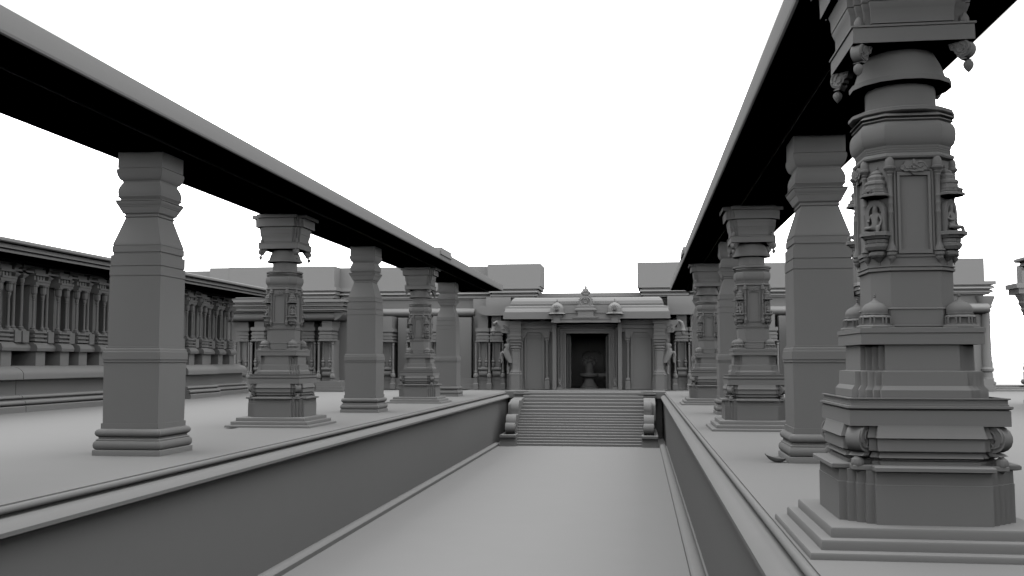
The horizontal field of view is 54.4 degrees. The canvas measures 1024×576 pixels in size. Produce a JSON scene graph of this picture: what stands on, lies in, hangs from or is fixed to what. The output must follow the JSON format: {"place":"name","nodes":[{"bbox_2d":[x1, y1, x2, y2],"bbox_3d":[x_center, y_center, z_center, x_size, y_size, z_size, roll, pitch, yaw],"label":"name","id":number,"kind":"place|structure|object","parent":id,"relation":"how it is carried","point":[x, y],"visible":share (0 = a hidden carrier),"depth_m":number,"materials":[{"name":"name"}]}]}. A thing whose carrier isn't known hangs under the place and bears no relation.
{"place":"outdoors","nodes":[
{"label":"outdoors","id":0,"kind":"place"},
{"bbox_2d":[0,389,469,466],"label":"platform floor","id":1,"kind":"structure","parent":0,"point":[26,437],"depth_m":24.60,"materials":[{"name":"stone"}]},
{"bbox_2d":[0,236,266,413],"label":"side gallery","id":2,"kind":"object","parent":1,"relation":"on","point":[54,310],"visible":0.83,"depth_m":33.29,"materials":[{"name":"grey stone"}]},
{"bbox_2d":[228,299,348,390],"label":"side porch","id":3,"kind":"object","parent":1,"relation":"on","point":[320,310],"visible":0.26,"depth_m":51.61,"materials":[{"name":"grey stone"}]},
{"bbox_2d":[185,264,544,388],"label":"temple wing","id":4,"kind":"structure","parent":1,"relation":"on","point":[482,366],"depth_m":54.45,"materials":[{"name":"grey stone"}]},
{"bbox_2d":[0,389,508,517],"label":"platform floor","id":5,"kind":"structure","parent":0,"point":[23,482],"depth_m":15.30,"materials":[{"name":"stone"}]},
{"bbox_2d":[92,151,191,456],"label":"square pillar","id":6,"kind":"structure","parent":5,"relation":"on","point":[145,356],"depth_m":16.20,"materials":[{"name":"grey stone"}]},
{"bbox_2d":[0,4,502,291],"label":"colonnade roof","id":7,"kind":"structure","parent":6,"relation":"on","point":[50,82],"depth_m":15.58,"materials":[{"name":"grey stone"}]},
{"bbox_2d":[435,247,451,259],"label":"edge block","id":8,"kind":"structure","parent":7,"relation":"on","point":[445,253],"depth_m":34.62,"materials":[{"name":"grey stone"}]},
{"bbox_2d":[224,213,335,427],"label":"ornate pillar","id":9,"kind":"structure","parent":5,"relation":"on","point":[282,386],"depth_m":23.38,"materials":[{"name":"grey stone"}]},
{"bbox_2d":[340,246,387,412],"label":"square pillar","id":10,"kind":"structure","parent":5,"relation":"on","point":[364,358],"depth_m":29.62,"materials":[{"name":"grey stone"}]},
{"bbox_2d":[386,267,451,403],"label":"ornate pillar","id":11,"kind":"structure","parent":5,"relation":"on","point":[419,378],"depth_m":36.51,"materials":[{"name":"grey stone"}]},
{"bbox_2d":[435,282,462,396],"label":"square pillar","id":12,"kind":"structure","parent":5,"relation":"on","point":[447,360],"depth_m":43.20,"materials":[{"name":"grey stone"}]},
{"bbox_2d":[282,438,689,575],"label":"court floor","id":13,"kind":"structure","parent":0,"point":[499,510],"depth_m":22.91,"materials":[{"name":"stone"}]},
{"bbox_2d":[0,392,509,575],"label":"retaining wall","id":14,"kind":"structure","parent":13,"relation":"on","point":[281,512],"depth_m":16.85,"materials":[{"name":"grey stone"}]},
{"bbox_2d":[500,391,529,445],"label":"stair balustrade","id":15,"kind":"object","parent":13,"relation":"on","point":[509,436],"visible":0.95,"depth_m":45.09,"materials":[{"name":"grey stone"}]},
{"bbox_2d":[516,392,643,446],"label":"staircase","id":16,"kind":"structure","parent":13,"relation":"on","point":[601,419],"depth_m":45.91,"materials":[{"name":"grey stone"}]},
{"bbox_2d":[509,398,662,437],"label":"porch base","id":17,"kind":"object","parent":13,"relation":"on","point":[658,426],"visible":0.07,"depth_m":48.85,"materials":[{"name":"stone"}]},
{"bbox_2d":[505,390,665,398],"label":"porch floor","id":18,"kind":"structure","parent":17,"relation":"on","point":[659,394],"depth_m":49.49,"materials":[{"name":"stone"}]},
{"bbox_2d":[491,285,685,389],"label":"entrance porch","id":19,"kind":"object","parent":18,"relation":"on","point":[552,343],"visible":1,"depth_m":51.85,"materials":[{"name":"grey stone"}]},
{"bbox_2d":[580,356,605,387],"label":"stone shrine","id":20,"kind":"object","parent":19,"relation":"on","point":[589,376],"visible":0.98,"depth_m":54.10,"materials":[{"name":"grey stone"}]},
{"bbox_2d":[639,391,657,447],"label":"stair balustrade","id":21,"kind":"object","parent":13,"relation":"on","point":[650,437],"visible":0.93,"depth_m":44.29,"materials":[{"name":"grey stone"}]},
{"bbox_2d":[660,393,818,575],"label":"retaining wall","id":22,"kind":"structure","parent":13,"relation":"on","point":[727,525],"depth_m":15.41,"materials":[{"name":"grey stone"}]},
{"bbox_2d":[0,0,1023,384],"label":"sky","id":23,"kind":"structure","parent":0,"point":[584,141],"materials":[{"name":"white"}]},
{"bbox_2d":[691,280,699,369],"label":"square pillar","id":24,"kind":"structure","parent":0,"point":[695,344],"depth_m":42.25,"materials":[{"name":"grey stone"}]},
{"bbox_2d":[637,258,996,390],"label":"temple wing","id":25,"kind":"structure","parent":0,"point":[972,286],"depth_m":52.25,"materials":[{"name":"grey stone"}]},
{"bbox_2d":[538,292,640,297],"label":"roof parapet","id":26,"kind":"structure","parent":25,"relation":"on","point":[561,295],"depth_m":54.76,"materials":[{"name":"grey stone"}]},
{"bbox_2d":[664,390,1023,575],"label":"platform floor","id":27,"kind":"structure","parent":0,"point":[771,487],"depth_m":12.92,"materials":[{"name":"stone"}]},
{"bbox_2d":[679,263,721,404],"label":"ornate pillar","id":28,"kind":"structure","parent":27,"relation":"on","point":[707,279],"depth_m":35.11,"materials":[{"name":"grey stone"}]},
{"bbox_2d":[713,241,737,414],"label":"square pillar","id":29,"kind":"structure","parent":27,"relation":"on","point":[726,331],"depth_m":28.46,"materials":[{"name":"grey stone"}]},
{"bbox_2d":[706,205,785,431],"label":"ornate pillar","id":30,"kind":"structure","parent":27,"relation":"on","point":[753,400],"depth_m":22.09,"materials":[{"name":"grey stone"}]},
{"bbox_2d":[765,454,785,462],"bbox_3d":[3.935,2.531,14.856,0.314,0.140,0.137,-1,-4,7],"label":"oil lamp","id":31,"kind":"object","parent":27,"relation":"on","point":[775,459],"visible":1,"depth_m":14.81,"materials":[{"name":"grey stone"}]},
{"bbox_2d":[778,134,853,463],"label":"square pillar","id":32,"kind":"structure","parent":27,"relation":"on","point":[819,285],"depth_m":15.00,"materials":[{"name":"grey stone"}]},
{"bbox_2d":[775,0,1023,564],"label":"ornate pillar","id":33,"kind":"structure","parent":27,"relation":"on","point":[917,435],"depth_m":8.21,"materials":[{"name":"grey stone"}]},
{"bbox_2d":[670,0,1016,290],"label":"colonnade roof","id":34,"kind":"structure","parent":33,"relation":"on","point":[789,94],"depth_m":14.23,"materials":[{"name":"grey stone"}]},
{"bbox_2d":[680,247,684,258],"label":"edge block","id":35,"kind":"structure","parent":34,"relation":"on","point":[682,253],"depth_m":34.26,"materials":[{"name":"grey stone"}]},
{"bbox_2d":[996,385,1023,390],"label":"plinth","id":36,"kind":"structure","parent":27,"relation":"on","point":[1010,387],"depth_m":51.27,"materials":[{"name":"grey stone"}]},
{"bbox_2d":[1005,266,1023,386],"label":"pavilion","id":37,"kind":"structure","parent":27,"relation":"on","point":[1016,289],"depth_m":52.07,"materials":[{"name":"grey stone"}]},
{"bbox_2d":[1014,257,1023,269],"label":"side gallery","id":38,"kind":"object","parent":27,"relation":"on","point":[1020,260],"visible":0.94,"depth_m":33.66,"materials":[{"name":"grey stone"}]}
]}

